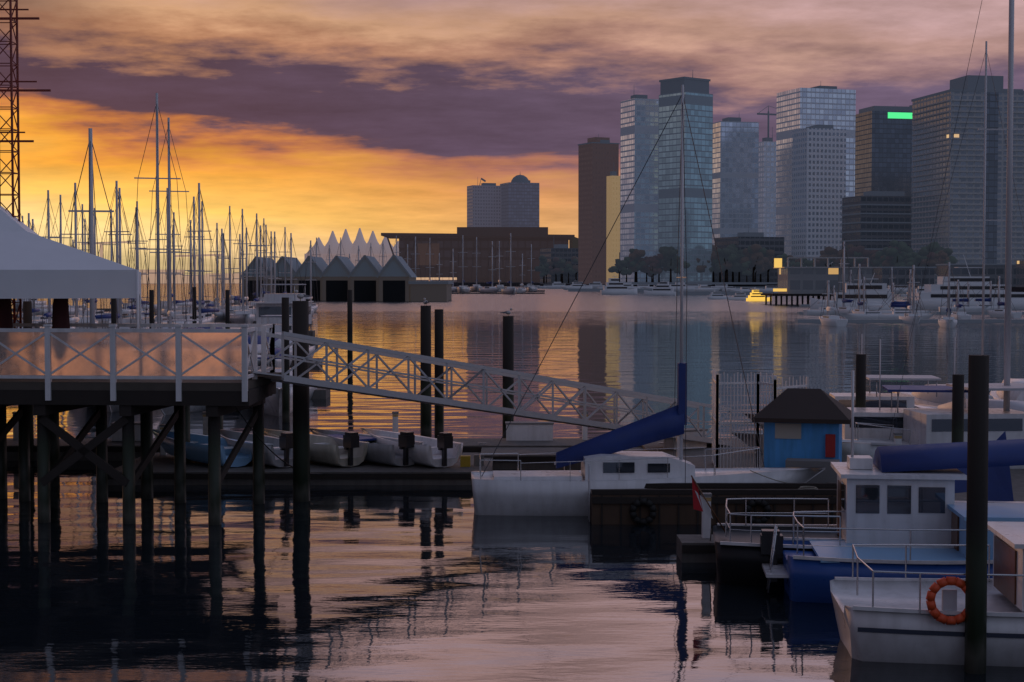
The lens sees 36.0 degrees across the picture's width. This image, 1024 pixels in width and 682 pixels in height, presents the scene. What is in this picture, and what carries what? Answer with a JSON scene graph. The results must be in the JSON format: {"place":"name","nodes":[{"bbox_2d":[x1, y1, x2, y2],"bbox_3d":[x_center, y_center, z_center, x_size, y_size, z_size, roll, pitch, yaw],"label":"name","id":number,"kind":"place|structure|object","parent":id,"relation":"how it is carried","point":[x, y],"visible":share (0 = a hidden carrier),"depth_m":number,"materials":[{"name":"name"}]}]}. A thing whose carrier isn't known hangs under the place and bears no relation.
{"place":"outdoors","nodes":[
{"label":"outdoors","id":0,"kind":"place"},
{"bbox_2d":[381,233,577,276],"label":"building","id":1,"kind":"structure","parent":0,"point":[443,244],"depth_m":1489.50,"materials":[{"name":"brown concrete"}]},
{"bbox_2d":[0,283,1023,681],"bbox_3d":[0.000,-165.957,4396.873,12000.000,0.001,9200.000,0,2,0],"label":"water","id":2,"kind":"structure","parent":0,"point":[384,583],"depth_m":34.14,"materials":[{"name":"black"}]},
{"bbox_2d":[0,351,248,498],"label":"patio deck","id":3,"kind":"structure","parent":2,"relation":"on","point":[166,358],"depth_m":45.77,"materials":[{"name":"wood"}]},
{"bbox_2d":[0,0,50,364],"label":"lattice tower","id":4,"kind":"structure","parent":3,"relation":"on","point":[10,18],"depth_m":44.75,"materials":[{"name":"metal"}]},
{"bbox_2d":[0,206,141,375],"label":"marquee tent","id":5,"kind":"object","parent":3,"relation":"on","point":[33,265],"visible":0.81,"depth_m":39.86,"materials":[{"name":"fabric"}]},
{"bbox_2d":[0,323,281,524],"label":"pier","id":6,"kind":"structure","parent":2,"relation":"on","point":[67,382],"depth_m":38.52,"materials":[{"name":"white paint"}]},
{"bbox_2d":[0,298,69,374],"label":"closed parasols","id":7,"kind":"object","parent":6,"relation":"on","point":[60,315],"visible":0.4,"depth_m":41.00,"materials":[{"name":"black fabric"}]},
{"bbox_2d":[95,296,316,416],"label":"marina motor boats","id":8,"kind":"object","parent":2,"relation":"on","point":[273,405],"visible":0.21,"depth_m":102.12,"materials":[{"name":"white plastic"}]},
{"bbox_2d":[11,93,537,407],"bbox_3d":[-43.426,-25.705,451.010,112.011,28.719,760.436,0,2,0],"label":"moored sailboats","id":9,"kind":"object","parent":2,"relation":"on","point":[243,313],"visible":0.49,"depth_m":183.50,"materials":[{"name":"white metal"}]},
{"bbox_2d":[12,290,544,398],"bbox_3d":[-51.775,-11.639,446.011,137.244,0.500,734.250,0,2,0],"label":"yacht club floats","id":10,"kind":"object","parent":2,"relation":"on","point":[319,393],"visible":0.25,"depth_m":140.33,"materials":[{"name":"concrete"}]},
{"bbox_2d":[248,284,313,334],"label":"motorboat","id":11,"kind":"object","parent":2,"relation":"on","point":[271,304],"visible":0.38,"depth_m":152.62,"materials":[{"name":"white plastic"}]},
{"bbox_2d":[244,254,452,300],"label":"boat sheds","id":12,"kind":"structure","parent":2,"relation":"on","point":[367,278],"depth_m":444.89,"materials":[{"name":"black"}]},
{"bbox_2d":[23,287,988,673],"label":"pilings","id":13,"kind":"object","parent":2,"relation":"on","point":[977,537],"visible":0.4,"depth_m":42.43,"materials":[{"name":"brown wood"}]},
{"bbox_2d":[295,290,512,315],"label":"seagulls","id":14,"kind":"object","parent":13,"relation":"on","point":[300,296],"visible":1,"depth_m":42.56,"materials":[{"name":"grey"}]},
{"bbox_2d":[7,438,1023,562],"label":"marina floats","id":15,"kind":"object","parent":2,"relation":"on","point":[670,509],"visible":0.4,"depth_m":45.98,"materials":[{"name":"wood"}]},
{"bbox_2d":[153,428,462,466],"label":"covered dinghies","id":16,"kind":"object","parent":15,"relation":"on","point":[351,449],"visible":0.81,"depth_m":47.33,"materials":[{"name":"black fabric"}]},
{"bbox_2d":[12,406,902,540],"bbox_3d":[-3.727,2.720,47.955,38.526,3.617,18.525,2,3,42],"label":"floating dock","id":17,"kind":"object","parent":15,"relation":"on","point":[529,430],"visible":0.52,"depth_m":39.79,"materials":[{"name":"white paint"}]},
{"bbox_2d":[223,331,731,445],"bbox_3d":[-0.075,1.632,45.926,18.490,4.229,1.490,-2,3,-42],"label":"gangway","id":18,"kind":"object","parent":15,"relation":"on","point":[368,389],"visible":0.81,"depth_m":44.32,"materials":[{"name":"metal"}]},
{"bbox_2d":[712,369,808,467],"bbox_3d":[6.786,2.279,45.229,2.972,2.810,1.915,1,3,29],"label":"fence","id":19,"kind":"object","parent":15,"relation":"on","point":[716,383],"depth_m":44.86,"materials":[{"name":"white metal"}]},
{"bbox_2d":[752,388,850,482],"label":"floating shed","id":20,"kind":"structure","parent":15,"relation":"on","point":[802,427],"depth_m":43.17,"materials":[{"name":"paint"}]},
{"bbox_2d":[471,85,824,515],"bbox_3d":[3.540,-0.890,40.678,9.232,11.400,2.340,0,2,0],"label":"white sailboat","id":21,"kind":"object","parent":2,"relation":"on","point":[605,456],"visible":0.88,"depth_m":40.34,"materials":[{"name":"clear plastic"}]},
{"bbox_2d":[571,276,769,300],"bbox_3d":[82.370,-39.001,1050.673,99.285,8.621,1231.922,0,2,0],"label":"motor yachts","id":22,"kind":"object","parent":2,"relation":"on","point":[614,286],"visible":0.56,"depth_m":588.10,"materials":[{"name":"grey"}]},
{"bbox_2d":[524,282,936,294],"bbox_3d":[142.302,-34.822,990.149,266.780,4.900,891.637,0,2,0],"label":"moored boats","id":23,"kind":"object","parent":2,"relation":"on","point":[694,288],"visible":0.5,"depth_m":797.72,"materials":[{"name":"grey"}]},
{"bbox_2d":[761,257,876,304],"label":"waterfront restaurant","id":24,"kind":"structure","parent":2,"relation":"on","point":[797,282],"depth_m":372.03,"materials":[{"name":"grey"}]},
{"bbox_2d":[691,370,1023,585],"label":"fishing boat","id":25,"kind":"object","parent":2,"relation":"on","point":[902,487],"visible":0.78,"depth_m":30.70,"materials":[{"name":"white plastic"}]},
{"bbox_2d":[731,334,1023,468],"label":"slip boats","id":26,"kind":"object","parent":2,"relation":"on","point":[873,421],"visible":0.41,"depth_m":47.54,"materials":[{"name":"white plastic"}]},
{"bbox_2d":[760,502,1023,602],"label":"boat","id":27,"kind":"object","parent":2,"relation":"on","point":[807,576],"visible":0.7,"depth_m":29.20,"materials":[{"name":"plastic"}]},
{"bbox_2d":[795,259,1023,322],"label":"waterfront sheds","id":28,"kind":"object","parent":2,"relation":"on","point":[992,271],"visible":0.5,"depth_m":639.39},
{"bbox_2d":[803,242,1021,327],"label":"moored boats","id":29,"kind":"object","parent":2,"relation":"on","point":[828,317],"visible":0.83,"depth_m":232.07,"materials":[{"name":"white plastic"}]},
{"bbox_2d":[810,257,1023,310],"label":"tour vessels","id":30,"kind":"object","parent":2,"relation":"on","point":[932,296],"visible":0.65,"depth_m":312.32,"materials":[{"name":"grey"}]},
{"bbox_2d":[830,521,1023,666],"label":"boat","id":31,"kind":"object","parent":2,"relation":"on","point":[920,620],"visible":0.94,"depth_m":24.54,"materials":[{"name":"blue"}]},
{"bbox_2d":[866,0,1023,500],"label":"sailboat","id":32,"kind":"object","parent":2,"relation":"on","point":[999,484],"visible":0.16,"depth_m":46.92,"materials":[{"name":"white plastic"}]},
{"bbox_2d":[0,0,1023,279],"label":"sky","id":33,"kind":"structure","parent":0,"point":[315,119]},
{"bbox_2d":[416,280,1023,290],"bbox_3d":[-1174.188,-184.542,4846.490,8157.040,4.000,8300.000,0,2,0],"label":"seawall","id":34,"kind":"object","parent":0,"point":[456,283],"depth_m":1363.10,"materials":[{"name":"concrete"}]},
{"bbox_2d":[81,241,241,282],"bbox_3d":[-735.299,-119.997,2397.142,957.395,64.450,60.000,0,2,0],"label":"port skyline","id":35,"kind":"structure","parent":34,"relation":"on","point":[153,278],"depth_m":2368.20},
{"bbox_2d":[304,228,398,265],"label":"canada place sails","id":36,"kind":"object","parent":34,"relation":"on","point":[350,248],"visible":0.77,"depth_m":1766.43,"materials":[{"name":"fabric"}]},
{"bbox_2d":[457,227,547,281],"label":"hotel podium","id":37,"kind":"object","parent":34,"relation":"on","point":[502,230],"visible":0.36,"depth_m":1646.83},
{"bbox_2d":[467,178,500,226],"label":"high-rise building","id":38,"kind":"structure","parent":37,"relation":"on","point":[483,204],"depth_m":1706.07,"materials":[{"name":"grey concrete"}]},
{"bbox_2d":[500,175,538,226],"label":"building","id":39,"kind":"structure","parent":34,"relation":"on","point":[519,200],"depth_m":1692.00,"materials":[{"name":"grey concrete"}]},
{"bbox_2d":[540,244,577,283],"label":"building","id":40,"kind":"structure","parent":34,"relation":"on","point":[564,251],"depth_m":1253.64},
{"bbox_2d":[578,134,619,283],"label":"brown tower","id":41,"kind":"structure","parent":34,"relation":"on","point":[598,159],"depth_m":1151.69,"materials":[{"name":"brown concrete"}]},
{"bbox_2d":[606,171,619,281],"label":"pale tower","id":42,"kind":"structure","parent":34,"relation":"on","point":[612,211],"depth_m":1099.56,"materials":[{"name":"beige concrete"}]},
{"bbox_2d":[620,95,658,284],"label":"skyscraper","id":43,"kind":"structure","parent":34,"relation":"on","point":[639,126],"depth_m":1021.15,"materials":[{"name":"grey glass"}]},
{"bbox_2d":[658,74,712,284],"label":"skyscraper","id":44,"kind":"structure","parent":34,"relation":"on","point":[698,99],"depth_m":985.22,"materials":[{"name":"teal glass"}]},
{"bbox_2d":[712,272,717,284],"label":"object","id":45,"kind":"object","parent":34,"relation":"on","point":[716,277],"depth_m":1021.48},
{"bbox_2d":[712,117,758,244],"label":"skyscraper","id":46,"kind":"structure","parent":34,"relation":"on","point":[735,191],"depth_m":1030.40,"materials":[{"name":"grey glass"}]},
{"bbox_2d":[534,240,957,282],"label":"trees","id":47,"kind":"object","parent":34,"relation":"on","point":[732,258],"visible":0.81,"depth_m":980.30,"materials":[{"name":"green plant"}]},
{"bbox_2d":[715,223,783,284],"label":"building","id":48,"kind":"structure","parent":34,"relation":"on","point":[742,240],"depth_m":1006.86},
{"bbox_2d":[757,106,776,236],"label":"skyscraper","id":49,"kind":"structure","parent":34,"relation":"on","point":[767,192],"depth_m":1118.78,"materials":[{"name":"grey concrete"}]},
{"bbox_2d":[776,86,855,254],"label":"skyscraper","id":50,"kind":"structure","parent":34,"relation":"on","point":[800,108],"depth_m":1047.50,"materials":[{"name":"grey glass"}]},
{"bbox_2d":[792,125,845,266],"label":"skyscraper","id":51,"kind":"structure","parent":34,"relation":"on","point":[818,173],"depth_m":1001.86,"materials":[{"name":"concrete"}]},
{"bbox_2d":[841,191,911,282],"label":"office building","id":52,"kind":"structure","parent":34,"relation":"on","point":[877,220],"depth_m":932.06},
{"bbox_2d":[855,106,911,195],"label":"dark office tower","id":53,"kind":"structure","parent":34,"relation":"on","point":[883,148],"depth_m":1179.80,"materials":[{"name":"black glass"}]},
{"bbox_2d":[911,75,1023,283],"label":"skyscraper","id":54,"kind":"structure","parent":34,"relation":"on","point":[934,118],"depth_m":872.15,"materials":[{"name":"grey glass"}]}
]}

